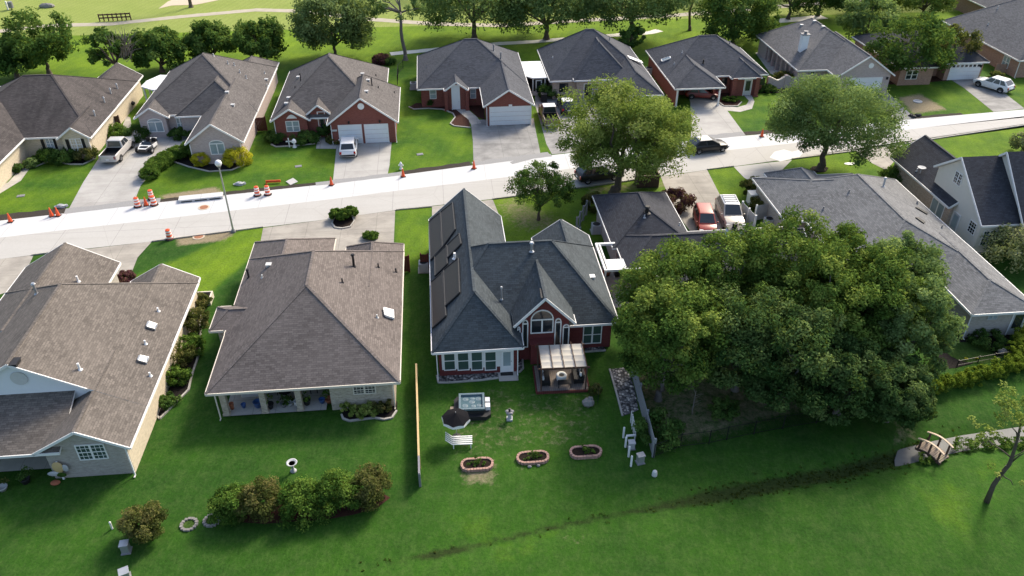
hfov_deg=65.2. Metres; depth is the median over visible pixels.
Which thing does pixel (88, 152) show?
garden shrub
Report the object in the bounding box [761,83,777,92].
garden shrub
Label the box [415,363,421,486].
board fence
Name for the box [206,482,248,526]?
garden shrub
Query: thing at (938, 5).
broadleaf tree
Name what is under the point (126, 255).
driveway
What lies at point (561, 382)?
coffee table
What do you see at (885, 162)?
driveway
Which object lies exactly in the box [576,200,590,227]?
log fence
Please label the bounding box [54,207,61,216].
traffic cone
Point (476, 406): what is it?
hot tub
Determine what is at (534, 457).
raised bed
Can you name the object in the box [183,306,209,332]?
border shrub
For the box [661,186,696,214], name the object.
garden shrub
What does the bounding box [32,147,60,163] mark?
garden shrub
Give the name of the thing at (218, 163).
street lamp
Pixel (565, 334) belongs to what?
window
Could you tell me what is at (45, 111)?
brick house
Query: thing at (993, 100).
driveway
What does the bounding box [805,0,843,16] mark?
broadleaf tree
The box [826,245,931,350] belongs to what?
shade tree
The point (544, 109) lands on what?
pickup truck
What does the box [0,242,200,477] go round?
brick house
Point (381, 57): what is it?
garden shrub
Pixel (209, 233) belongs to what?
kerb
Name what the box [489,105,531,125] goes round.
garage door
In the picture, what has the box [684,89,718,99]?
parked car
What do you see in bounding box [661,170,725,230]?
driveway
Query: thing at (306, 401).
plant pot
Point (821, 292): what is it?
shade tree
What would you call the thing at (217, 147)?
window
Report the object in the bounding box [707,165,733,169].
kerb
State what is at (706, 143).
moving car
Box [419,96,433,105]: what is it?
garden shrub
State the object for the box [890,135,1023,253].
house
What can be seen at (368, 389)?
window
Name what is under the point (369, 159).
driveway
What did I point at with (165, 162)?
clipped shrub
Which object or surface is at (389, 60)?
garden shrub
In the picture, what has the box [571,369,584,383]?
outdoor sofa
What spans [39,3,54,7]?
earth mound
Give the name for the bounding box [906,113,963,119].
trench edge
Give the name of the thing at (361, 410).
yellow shrub
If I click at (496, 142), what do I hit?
driveway
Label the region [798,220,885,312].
shade tree
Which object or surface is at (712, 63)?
brick house
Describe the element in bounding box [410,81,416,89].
air conditioner
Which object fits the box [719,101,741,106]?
bed edging
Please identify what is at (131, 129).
garden shrub
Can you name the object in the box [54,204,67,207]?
rubble
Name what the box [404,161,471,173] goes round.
trench edge
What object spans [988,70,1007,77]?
garden shrub
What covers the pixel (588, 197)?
garden shrub
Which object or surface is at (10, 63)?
broadleaf tree
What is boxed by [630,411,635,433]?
picket fence
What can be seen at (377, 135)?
garage door
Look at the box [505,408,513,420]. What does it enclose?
garden fountain
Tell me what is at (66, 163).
bed edging
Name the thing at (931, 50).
broadleaf tree
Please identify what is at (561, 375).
fire pit
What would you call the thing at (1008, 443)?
creek weeds
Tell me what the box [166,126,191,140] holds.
garden shrub
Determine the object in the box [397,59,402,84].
metal fence
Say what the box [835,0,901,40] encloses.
broadleaf tree
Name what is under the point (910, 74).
window
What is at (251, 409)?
patio
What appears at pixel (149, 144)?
motor trike
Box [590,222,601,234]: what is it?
air conditioner
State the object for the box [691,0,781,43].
broadleaf tree
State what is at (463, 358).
window
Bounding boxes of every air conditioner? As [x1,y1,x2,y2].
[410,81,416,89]
[418,260,428,273]
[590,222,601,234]
[646,66,651,74]
[762,216,773,225]
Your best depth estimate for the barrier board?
81.95 m
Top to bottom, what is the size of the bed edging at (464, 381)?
0.100 m
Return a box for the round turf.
[948,342,994,362]
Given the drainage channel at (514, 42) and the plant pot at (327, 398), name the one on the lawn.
the drainage channel at (514, 42)
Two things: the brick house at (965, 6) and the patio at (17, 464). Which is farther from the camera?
the brick house at (965, 6)
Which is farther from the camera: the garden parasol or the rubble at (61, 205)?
the rubble at (61, 205)
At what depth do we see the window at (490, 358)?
56.38 m
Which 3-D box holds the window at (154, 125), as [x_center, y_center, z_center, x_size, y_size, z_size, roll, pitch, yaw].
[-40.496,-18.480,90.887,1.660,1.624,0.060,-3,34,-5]
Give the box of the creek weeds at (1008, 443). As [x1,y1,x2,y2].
[918,435,1023,464]
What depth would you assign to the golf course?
135.17 m
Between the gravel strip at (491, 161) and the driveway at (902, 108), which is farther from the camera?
the driveway at (902, 108)
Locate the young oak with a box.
[504,160,577,220]
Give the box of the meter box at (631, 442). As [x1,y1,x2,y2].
[627,439,635,450]
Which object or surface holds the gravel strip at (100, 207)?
on the new road lane
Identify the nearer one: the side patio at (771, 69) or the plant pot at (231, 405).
the plant pot at (231, 405)
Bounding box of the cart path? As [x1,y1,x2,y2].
[0,0,860,32]
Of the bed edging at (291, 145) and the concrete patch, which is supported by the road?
the concrete patch
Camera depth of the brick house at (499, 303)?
58.50 m
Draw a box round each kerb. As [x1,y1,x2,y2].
[31,251,49,254]
[152,226,262,241]
[396,205,431,209]
[493,179,634,199]
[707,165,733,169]
[792,150,856,158]
[905,124,1023,143]
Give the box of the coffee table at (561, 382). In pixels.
[558,379,570,387]
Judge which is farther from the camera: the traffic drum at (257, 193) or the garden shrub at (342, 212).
the traffic drum at (257, 193)
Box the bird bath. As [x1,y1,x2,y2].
[286,458,296,473]
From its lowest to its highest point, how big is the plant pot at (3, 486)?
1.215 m
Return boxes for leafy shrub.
[980,222,1023,273]
[1008,131,1023,150]
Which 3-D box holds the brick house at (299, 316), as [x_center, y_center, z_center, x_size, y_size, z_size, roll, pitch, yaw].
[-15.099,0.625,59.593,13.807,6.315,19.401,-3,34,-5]
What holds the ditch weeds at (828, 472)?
on the lawn
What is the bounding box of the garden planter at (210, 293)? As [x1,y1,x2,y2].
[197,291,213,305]
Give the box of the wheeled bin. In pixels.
[540,92,547,102]
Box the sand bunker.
[160,0,216,7]
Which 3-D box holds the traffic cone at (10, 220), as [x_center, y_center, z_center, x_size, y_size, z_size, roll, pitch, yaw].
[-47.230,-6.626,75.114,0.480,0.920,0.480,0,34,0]
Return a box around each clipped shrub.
[138,163,160,180]
[143,159,163,170]
[147,153,172,169]
[155,150,175,164]
[165,146,181,160]
[170,145,187,158]
[172,141,191,157]
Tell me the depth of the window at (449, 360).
56.11 m
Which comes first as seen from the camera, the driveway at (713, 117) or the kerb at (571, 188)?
the kerb at (571, 188)
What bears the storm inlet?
on the new road lane
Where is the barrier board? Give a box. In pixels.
[266,180,280,183]
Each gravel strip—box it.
[64,198,160,213]
[315,171,401,185]
[472,152,548,165]
[510,154,551,163]
[691,132,744,138]
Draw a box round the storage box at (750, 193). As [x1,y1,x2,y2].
[745,190,757,205]
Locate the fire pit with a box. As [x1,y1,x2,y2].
[556,371,566,380]
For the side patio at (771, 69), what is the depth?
112.38 m
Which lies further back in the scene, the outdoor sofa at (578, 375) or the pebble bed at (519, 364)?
the pebble bed at (519, 364)
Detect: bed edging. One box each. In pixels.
[24,158,95,169]
[157,321,201,418]
[174,161,243,171]
[271,143,314,146]
[331,215,354,228]
[340,410,397,421]
[408,106,470,127]
[436,375,498,383]
[518,359,523,372]
[585,349,605,352]
[609,368,622,415]
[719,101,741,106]
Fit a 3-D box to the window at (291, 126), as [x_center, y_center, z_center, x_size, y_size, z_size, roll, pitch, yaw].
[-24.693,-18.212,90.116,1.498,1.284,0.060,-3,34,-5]
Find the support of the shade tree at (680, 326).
on the lawn
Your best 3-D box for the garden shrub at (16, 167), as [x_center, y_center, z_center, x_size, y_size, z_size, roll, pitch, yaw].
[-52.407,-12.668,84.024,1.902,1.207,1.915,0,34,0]
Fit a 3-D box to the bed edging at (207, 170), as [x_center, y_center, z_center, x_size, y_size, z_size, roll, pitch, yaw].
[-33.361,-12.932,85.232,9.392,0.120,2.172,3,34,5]
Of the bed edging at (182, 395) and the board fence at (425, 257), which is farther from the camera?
the board fence at (425, 257)
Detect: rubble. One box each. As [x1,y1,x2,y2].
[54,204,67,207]
[233,181,245,185]
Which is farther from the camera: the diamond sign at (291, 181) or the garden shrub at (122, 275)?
the diamond sign at (291, 181)
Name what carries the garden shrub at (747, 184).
on the lawn
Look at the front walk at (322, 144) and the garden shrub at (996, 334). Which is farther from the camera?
the front walk at (322, 144)
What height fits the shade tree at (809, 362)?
8.197 m
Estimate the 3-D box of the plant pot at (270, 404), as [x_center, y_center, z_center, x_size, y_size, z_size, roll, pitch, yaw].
[-16.371,7.597,53.642,0.716,1.170,1.059,0,34,0]
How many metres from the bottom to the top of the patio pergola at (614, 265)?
2.650 m
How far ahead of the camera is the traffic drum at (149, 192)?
78.69 m
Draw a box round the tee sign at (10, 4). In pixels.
[4,1,13,9]
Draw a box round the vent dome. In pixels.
[652,470,656,476]
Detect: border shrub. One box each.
[158,391,182,410]
[165,363,191,386]
[170,341,197,368]
[177,331,206,357]
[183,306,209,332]
[195,292,212,313]
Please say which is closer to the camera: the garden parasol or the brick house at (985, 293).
the garden parasol
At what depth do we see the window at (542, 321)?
56.62 m
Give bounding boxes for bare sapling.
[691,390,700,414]
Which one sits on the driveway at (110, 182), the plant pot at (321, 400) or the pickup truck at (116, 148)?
the pickup truck at (116, 148)
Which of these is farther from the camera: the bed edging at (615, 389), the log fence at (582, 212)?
the log fence at (582, 212)
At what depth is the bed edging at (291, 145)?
89.62 m
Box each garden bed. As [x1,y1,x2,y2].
[41,155,96,163]
[158,320,199,415]
[176,156,238,170]
[242,495,389,523]
[271,140,309,145]
[333,217,352,226]
[342,401,397,418]
[410,103,469,126]
[469,105,484,119]
[719,93,740,104]
[759,88,797,92]
[810,166,827,172]
[889,76,948,84]
[939,335,1009,367]
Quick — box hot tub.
[450,393,490,420]
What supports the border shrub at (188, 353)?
on the lawn
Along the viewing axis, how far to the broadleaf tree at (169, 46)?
107.45 m
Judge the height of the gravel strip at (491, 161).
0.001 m
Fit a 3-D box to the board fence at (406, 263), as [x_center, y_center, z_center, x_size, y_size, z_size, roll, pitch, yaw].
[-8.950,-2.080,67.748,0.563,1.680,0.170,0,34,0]
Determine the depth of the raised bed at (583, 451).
50.45 m
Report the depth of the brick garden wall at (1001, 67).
109.63 m
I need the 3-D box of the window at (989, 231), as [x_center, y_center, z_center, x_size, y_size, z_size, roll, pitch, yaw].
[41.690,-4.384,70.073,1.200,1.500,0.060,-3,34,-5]
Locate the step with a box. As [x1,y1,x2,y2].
[498,371,517,380]
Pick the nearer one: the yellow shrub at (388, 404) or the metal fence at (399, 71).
the yellow shrub at (388, 404)
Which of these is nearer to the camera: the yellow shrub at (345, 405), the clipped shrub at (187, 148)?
the yellow shrub at (345, 405)
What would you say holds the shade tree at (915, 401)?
on the lawn
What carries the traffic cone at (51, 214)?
on the new road lane
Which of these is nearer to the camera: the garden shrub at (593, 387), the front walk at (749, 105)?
the garden shrub at (593, 387)
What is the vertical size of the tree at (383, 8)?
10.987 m
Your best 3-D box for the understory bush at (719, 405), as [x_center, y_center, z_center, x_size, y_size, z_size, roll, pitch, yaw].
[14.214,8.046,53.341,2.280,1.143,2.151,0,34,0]
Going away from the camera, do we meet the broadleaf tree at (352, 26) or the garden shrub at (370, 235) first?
the garden shrub at (370, 235)
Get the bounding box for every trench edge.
[0,208,65,220]
[160,182,315,201]
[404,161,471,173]
[743,130,774,134]
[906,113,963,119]
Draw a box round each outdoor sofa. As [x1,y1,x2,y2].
[538,365,550,385]
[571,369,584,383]
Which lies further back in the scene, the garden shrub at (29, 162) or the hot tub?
the garden shrub at (29, 162)
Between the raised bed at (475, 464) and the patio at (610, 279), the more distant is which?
the patio at (610, 279)
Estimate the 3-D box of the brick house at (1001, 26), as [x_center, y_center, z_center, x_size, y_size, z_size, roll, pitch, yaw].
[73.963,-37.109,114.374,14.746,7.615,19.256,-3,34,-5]
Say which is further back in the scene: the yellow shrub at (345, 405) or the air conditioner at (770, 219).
the air conditioner at (770, 219)
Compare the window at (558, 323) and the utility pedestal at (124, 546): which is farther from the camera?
the window at (558, 323)
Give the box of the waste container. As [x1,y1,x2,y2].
[635,169,659,187]
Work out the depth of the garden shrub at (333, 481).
46.07 m
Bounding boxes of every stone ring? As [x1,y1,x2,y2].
[179,517,198,531]
[202,513,220,527]
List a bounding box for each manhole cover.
[192,233,204,239]
[198,205,209,209]
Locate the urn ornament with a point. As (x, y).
(294, 142)
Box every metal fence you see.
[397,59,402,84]
[653,408,850,457]
[957,351,1011,365]
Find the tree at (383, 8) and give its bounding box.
[367,0,427,60]
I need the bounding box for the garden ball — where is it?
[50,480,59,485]
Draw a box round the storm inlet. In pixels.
[178,192,223,202]
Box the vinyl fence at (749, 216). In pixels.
[741,201,756,226]
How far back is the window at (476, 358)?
56.32 m
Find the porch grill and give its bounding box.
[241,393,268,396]
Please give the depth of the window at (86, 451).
47.95 m
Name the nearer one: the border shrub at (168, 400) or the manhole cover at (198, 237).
the border shrub at (168, 400)
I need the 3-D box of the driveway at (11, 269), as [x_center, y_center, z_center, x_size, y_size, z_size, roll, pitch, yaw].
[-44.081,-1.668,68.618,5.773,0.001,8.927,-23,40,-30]
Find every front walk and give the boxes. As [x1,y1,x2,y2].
[0,167,28,192]
[123,116,130,127]
[316,137,336,148]
[457,106,480,124]
[724,95,753,111]
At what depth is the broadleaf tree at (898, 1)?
133.07 m
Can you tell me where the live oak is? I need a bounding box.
[765,73,913,171]
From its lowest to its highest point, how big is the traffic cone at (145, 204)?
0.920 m
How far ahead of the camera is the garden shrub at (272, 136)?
90.12 m
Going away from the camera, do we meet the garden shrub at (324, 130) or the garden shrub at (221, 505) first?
the garden shrub at (221, 505)
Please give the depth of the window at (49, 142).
86.43 m
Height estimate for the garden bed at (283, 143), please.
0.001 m
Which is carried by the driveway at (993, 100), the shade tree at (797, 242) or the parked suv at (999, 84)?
the parked suv at (999, 84)
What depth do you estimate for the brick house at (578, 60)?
101.08 m
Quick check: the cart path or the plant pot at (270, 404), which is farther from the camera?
the cart path
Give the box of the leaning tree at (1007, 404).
[967,380,1023,503]
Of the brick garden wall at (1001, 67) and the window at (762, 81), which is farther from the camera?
the brick garden wall at (1001, 67)
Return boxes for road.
[0,117,1023,258]
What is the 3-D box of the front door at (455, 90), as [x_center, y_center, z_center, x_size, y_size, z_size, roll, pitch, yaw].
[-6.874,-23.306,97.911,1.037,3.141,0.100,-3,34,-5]
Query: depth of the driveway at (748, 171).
84.96 m
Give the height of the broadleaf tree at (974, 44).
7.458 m
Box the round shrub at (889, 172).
[877,165,902,182]
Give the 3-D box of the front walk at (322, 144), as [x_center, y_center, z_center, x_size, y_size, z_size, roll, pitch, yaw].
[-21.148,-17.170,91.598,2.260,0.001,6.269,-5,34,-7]
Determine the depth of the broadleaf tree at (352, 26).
109.56 m
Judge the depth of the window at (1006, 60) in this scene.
109.56 m
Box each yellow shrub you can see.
[339,401,356,411]
[348,404,362,417]
[355,403,374,419]
[363,400,378,417]
[370,400,385,412]
[377,399,392,412]
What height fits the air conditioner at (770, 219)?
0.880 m
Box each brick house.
[0,62,142,188]
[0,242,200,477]
[133,52,278,163]
[204,237,404,420]
[270,53,400,144]
[417,38,534,125]
[428,188,617,379]
[537,29,663,101]
[592,192,806,289]
[645,35,768,106]
[751,167,1023,339]
[756,18,895,92]
[852,28,989,85]
[942,0,1023,77]
[954,0,1010,13]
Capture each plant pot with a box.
[0,477,8,491]
[13,465,33,484]
[229,402,233,409]
[252,398,260,407]
[266,393,273,409]
[276,394,287,407]
[285,395,293,406]
[302,391,310,405]
[318,397,324,403]
[320,389,330,403]
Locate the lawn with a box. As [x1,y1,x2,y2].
[0,11,1023,575]
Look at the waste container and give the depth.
80.91 m
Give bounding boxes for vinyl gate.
[754,204,768,219]
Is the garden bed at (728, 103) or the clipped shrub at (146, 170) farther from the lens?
the garden bed at (728, 103)
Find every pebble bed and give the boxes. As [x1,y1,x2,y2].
[438,372,497,381]
[518,355,521,370]
[585,347,604,350]
[611,368,637,414]
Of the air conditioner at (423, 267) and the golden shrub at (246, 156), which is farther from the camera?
the golden shrub at (246, 156)
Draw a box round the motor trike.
[135,136,157,153]
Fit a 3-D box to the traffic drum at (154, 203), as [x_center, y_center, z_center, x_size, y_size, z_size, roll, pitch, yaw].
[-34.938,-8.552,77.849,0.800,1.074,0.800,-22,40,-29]
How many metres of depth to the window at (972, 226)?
70.51 m
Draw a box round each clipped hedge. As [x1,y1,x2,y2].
[932,348,1023,394]
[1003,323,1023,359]
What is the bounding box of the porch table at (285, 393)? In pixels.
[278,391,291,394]
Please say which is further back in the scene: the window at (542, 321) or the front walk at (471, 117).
the front walk at (471, 117)
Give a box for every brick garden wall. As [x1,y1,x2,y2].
[766,74,796,88]
[994,63,1007,71]
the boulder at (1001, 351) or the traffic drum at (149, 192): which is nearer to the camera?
the boulder at (1001, 351)
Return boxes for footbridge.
[915,431,953,464]
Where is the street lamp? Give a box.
[215,160,235,232]
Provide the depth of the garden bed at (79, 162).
86.38 m
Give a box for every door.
[317,111,325,136]
[338,124,362,142]
[364,123,389,142]
[451,85,460,109]
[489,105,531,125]
[500,350,513,372]
[535,80,541,94]
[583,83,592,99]
[742,79,752,95]
[848,77,882,90]
[947,63,982,79]
[949,210,960,231]
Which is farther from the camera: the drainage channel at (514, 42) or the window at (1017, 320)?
the drainage channel at (514, 42)
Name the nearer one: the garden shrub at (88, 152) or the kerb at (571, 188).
the kerb at (571, 188)
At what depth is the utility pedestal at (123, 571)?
42.76 m
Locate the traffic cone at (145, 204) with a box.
[143,197,148,206]
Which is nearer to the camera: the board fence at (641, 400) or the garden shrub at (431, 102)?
the board fence at (641, 400)
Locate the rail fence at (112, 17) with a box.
[97,12,131,21]
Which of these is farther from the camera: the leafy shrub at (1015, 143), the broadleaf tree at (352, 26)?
the broadleaf tree at (352, 26)
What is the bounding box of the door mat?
[501,372,512,375]
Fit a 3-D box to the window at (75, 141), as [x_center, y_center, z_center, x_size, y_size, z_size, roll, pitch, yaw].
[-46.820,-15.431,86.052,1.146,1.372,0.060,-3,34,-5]
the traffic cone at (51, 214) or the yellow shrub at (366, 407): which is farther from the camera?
the traffic cone at (51, 214)
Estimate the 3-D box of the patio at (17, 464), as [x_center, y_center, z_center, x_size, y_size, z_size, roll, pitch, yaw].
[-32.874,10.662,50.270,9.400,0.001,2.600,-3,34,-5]
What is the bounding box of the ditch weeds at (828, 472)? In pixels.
[346,425,969,571]
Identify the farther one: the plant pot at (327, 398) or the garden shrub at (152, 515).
the plant pot at (327, 398)
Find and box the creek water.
[894,426,1023,465]
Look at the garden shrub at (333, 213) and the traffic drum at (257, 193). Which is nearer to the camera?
the garden shrub at (333, 213)
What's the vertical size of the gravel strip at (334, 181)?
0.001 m
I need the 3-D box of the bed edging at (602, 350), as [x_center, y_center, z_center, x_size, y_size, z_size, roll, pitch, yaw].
[6.157,4.664,59.163,1.567,0.100,0.120,-4,34,-6]
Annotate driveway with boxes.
[0,255,32,293]
[70,131,187,207]
[86,242,150,273]
[261,210,394,249]
[333,142,391,179]
[432,200,497,215]
[471,118,539,161]
[535,98,628,153]
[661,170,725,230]
[689,97,742,138]
[734,160,790,183]
[858,145,901,168]
[877,91,913,119]
[952,79,1023,111]
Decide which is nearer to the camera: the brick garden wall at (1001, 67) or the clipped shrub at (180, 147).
the clipped shrub at (180, 147)
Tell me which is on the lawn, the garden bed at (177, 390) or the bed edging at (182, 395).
the garden bed at (177, 390)
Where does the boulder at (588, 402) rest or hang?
on the lawn
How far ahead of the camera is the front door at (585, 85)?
100.81 m
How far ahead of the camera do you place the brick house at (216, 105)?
91.64 m
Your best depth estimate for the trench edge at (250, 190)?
80.92 m
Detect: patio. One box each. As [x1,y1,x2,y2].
[0,456,50,471]
[228,389,328,415]
[600,266,632,307]
[756,52,783,77]
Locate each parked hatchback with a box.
[557,97,574,113]
[692,203,718,230]
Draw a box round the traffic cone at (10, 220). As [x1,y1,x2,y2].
[7,213,14,222]
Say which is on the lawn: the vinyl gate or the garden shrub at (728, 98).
the vinyl gate
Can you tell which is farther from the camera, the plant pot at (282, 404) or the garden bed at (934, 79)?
the garden bed at (934, 79)
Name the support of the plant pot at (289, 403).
on the patio at (251, 409)
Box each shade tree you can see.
[542,73,701,193]
[610,233,733,355]
[611,277,733,401]
[679,220,789,327]
[693,282,803,399]
[732,204,847,311]
[736,298,861,414]
[773,238,909,350]
[790,330,903,426]
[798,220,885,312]
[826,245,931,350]
[847,230,951,340]
[849,353,939,430]
[860,271,967,384]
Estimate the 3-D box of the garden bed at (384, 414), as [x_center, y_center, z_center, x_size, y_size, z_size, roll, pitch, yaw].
[-9.599,8.320,53.797,3.729,0.001,1.740,-3,34,-4]
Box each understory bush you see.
[632,406,685,451]
[707,395,740,421]
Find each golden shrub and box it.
[189,152,210,166]
[220,146,252,167]
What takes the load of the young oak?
on the lawn
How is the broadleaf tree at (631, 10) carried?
on the lawn
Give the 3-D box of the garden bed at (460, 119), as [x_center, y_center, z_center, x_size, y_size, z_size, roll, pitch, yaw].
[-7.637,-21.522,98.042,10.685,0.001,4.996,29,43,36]
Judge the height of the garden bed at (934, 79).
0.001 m
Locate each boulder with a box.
[582,396,593,407]
[997,348,1007,355]
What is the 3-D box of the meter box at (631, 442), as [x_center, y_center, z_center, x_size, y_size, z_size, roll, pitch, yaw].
[7.604,9.971,50.875,0.480,0.570,0.440,-3,34,-5]
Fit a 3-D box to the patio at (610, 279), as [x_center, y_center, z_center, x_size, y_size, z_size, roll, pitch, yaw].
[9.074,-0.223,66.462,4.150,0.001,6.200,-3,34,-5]
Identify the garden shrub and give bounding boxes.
[12,163,22,172]
[21,157,39,168]
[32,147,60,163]
[44,147,77,166]
[71,145,99,160]
[107,122,125,138]
[115,499,168,544]
[117,270,135,282]
[121,123,150,142]
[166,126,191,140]
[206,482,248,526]
[231,475,283,524]
[263,128,286,143]
[276,474,340,532]
[289,129,320,145]
[312,467,363,515]
[316,123,331,135]
[325,134,338,144]
[328,208,341,220]
[335,208,349,219]
[344,205,358,218]
[348,461,392,512]
[362,230,379,239]
[371,52,390,64]
[383,56,396,65]
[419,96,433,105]
[536,83,556,97]
[581,191,599,213]
[587,382,602,395]
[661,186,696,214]
[722,95,738,101]
[739,176,759,194]
[748,195,763,210]
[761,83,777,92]
[771,70,794,78]
[966,327,1008,351]
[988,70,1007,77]
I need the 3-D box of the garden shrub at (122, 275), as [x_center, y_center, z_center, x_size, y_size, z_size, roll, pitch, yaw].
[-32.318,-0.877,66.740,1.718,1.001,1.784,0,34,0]
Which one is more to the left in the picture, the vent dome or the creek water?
the vent dome
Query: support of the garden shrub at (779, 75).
on the lawn
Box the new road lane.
[0,110,1023,237]
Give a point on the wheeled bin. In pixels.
(543, 97)
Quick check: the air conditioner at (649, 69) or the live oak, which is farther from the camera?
the air conditioner at (649, 69)
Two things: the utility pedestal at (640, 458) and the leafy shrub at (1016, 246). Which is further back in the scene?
the leafy shrub at (1016, 246)
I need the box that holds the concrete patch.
[770,150,801,160]
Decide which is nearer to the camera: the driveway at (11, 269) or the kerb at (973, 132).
the driveway at (11, 269)
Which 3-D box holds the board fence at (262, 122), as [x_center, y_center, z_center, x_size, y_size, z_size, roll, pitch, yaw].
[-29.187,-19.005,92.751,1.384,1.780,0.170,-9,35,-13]
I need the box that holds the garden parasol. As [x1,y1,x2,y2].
[442,408,469,439]
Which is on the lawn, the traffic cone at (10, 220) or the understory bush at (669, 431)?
the understory bush at (669, 431)
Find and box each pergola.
[532,341,589,394]
[595,242,627,280]
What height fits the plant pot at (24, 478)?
1.310 m
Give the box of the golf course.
[0,0,957,36]
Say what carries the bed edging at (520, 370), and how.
on the lawn
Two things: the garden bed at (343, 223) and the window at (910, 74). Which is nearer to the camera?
the garden bed at (343, 223)
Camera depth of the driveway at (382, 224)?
74.03 m
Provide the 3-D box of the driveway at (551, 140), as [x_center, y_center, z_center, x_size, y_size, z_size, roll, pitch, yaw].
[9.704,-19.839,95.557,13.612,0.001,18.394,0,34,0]
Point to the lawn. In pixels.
(932, 519)
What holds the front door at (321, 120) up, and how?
in the brick house at (341, 96)
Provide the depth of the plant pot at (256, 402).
53.84 m
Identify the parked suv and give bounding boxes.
[338,137,357,156]
[574,161,617,184]
[715,194,745,228]
[973,75,1015,92]
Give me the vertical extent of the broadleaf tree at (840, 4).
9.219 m
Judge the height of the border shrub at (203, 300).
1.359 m
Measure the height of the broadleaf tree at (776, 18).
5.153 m
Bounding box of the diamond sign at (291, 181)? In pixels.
[286,178,297,184]
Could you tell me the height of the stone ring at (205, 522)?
0.120 m
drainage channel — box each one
[390,29,662,54]
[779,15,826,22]
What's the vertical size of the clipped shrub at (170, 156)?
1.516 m
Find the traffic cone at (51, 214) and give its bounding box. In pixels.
[48,208,54,217]
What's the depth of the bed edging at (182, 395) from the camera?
55.51 m
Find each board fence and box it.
[113,115,120,123]
[255,116,267,130]
[404,254,409,271]
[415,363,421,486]
[420,253,428,264]
[631,360,656,457]
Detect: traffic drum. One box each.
[133,197,141,208]
[147,189,155,200]
[150,195,158,206]
[165,229,173,240]
[253,186,261,196]
[264,185,271,195]
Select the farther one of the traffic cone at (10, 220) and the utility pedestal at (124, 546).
the traffic cone at (10, 220)
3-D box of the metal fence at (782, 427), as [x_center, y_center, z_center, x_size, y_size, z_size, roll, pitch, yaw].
[18.104,8.739,52.138,19.152,1.200,0.493,-8,35,-12]
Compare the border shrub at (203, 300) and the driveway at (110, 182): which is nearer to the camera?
the border shrub at (203, 300)
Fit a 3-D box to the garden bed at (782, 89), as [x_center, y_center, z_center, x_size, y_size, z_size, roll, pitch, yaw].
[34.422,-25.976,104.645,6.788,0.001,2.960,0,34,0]
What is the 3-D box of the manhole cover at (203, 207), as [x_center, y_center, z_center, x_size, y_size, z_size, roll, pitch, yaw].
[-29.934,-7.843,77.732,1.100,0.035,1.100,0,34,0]
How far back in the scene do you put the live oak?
79.11 m
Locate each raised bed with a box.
[460,455,493,472]
[516,450,548,464]
[569,443,601,459]
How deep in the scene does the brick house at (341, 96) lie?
90.96 m
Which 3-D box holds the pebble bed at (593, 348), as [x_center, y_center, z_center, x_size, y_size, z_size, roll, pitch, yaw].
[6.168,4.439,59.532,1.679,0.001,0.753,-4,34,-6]
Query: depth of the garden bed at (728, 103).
101.06 m
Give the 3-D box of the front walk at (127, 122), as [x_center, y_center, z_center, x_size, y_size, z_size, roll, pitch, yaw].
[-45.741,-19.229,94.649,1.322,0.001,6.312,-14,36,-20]
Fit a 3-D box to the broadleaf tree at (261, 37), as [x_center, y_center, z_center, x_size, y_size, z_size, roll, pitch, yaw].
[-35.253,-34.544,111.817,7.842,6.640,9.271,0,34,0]
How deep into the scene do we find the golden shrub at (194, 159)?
84.81 m
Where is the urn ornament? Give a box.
[292,139,296,147]
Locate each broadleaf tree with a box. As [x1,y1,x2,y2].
[0,6,80,73]
[0,33,44,78]
[78,26,141,66]
[128,24,187,72]
[181,19,237,59]
[188,0,193,7]
[230,14,288,59]
[286,0,377,53]
[410,0,537,37]
[495,0,600,39]
[578,0,702,39]
[618,24,645,48]
[688,4,692,30]
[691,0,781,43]
[741,7,780,38]
[776,0,825,19]
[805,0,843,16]
[822,0,882,12]
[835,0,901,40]
[861,0,902,10]
[862,11,963,73]
[897,0,959,17]
[932,23,984,54]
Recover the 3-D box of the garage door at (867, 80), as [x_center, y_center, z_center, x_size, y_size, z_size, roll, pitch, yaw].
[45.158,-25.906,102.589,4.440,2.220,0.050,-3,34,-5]
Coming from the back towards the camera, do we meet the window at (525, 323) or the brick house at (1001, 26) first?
the brick house at (1001, 26)
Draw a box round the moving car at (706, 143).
[688,135,729,154]
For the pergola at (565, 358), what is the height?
2.220 m
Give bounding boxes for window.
[45,139,55,148]
[69,138,82,148]
[74,443,108,460]
[147,119,164,131]
[175,118,181,126]
[209,140,224,154]
[285,121,299,131]
[352,386,375,394]
[429,90,436,98]
[443,354,455,370]
[457,353,469,370]
[470,89,475,98]
[471,352,482,370]
[484,351,496,370]
[522,320,527,347]
[530,310,553,333]
[554,318,561,344]
[559,83,567,91]
[562,324,569,343]
[582,326,601,343]
[722,78,727,84]
[760,77,765,84]
[905,70,918,79]
[929,197,944,219]
[952,170,963,186]
[966,219,977,235]
[978,230,996,245]
[987,315,997,319]
[1001,55,1010,68]
[1005,314,1023,334]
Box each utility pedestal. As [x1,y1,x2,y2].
[117,565,131,575]
[118,539,132,555]
[635,451,645,465]
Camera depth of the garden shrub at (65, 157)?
85.39 m
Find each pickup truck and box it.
[98,136,134,161]
[538,103,559,125]

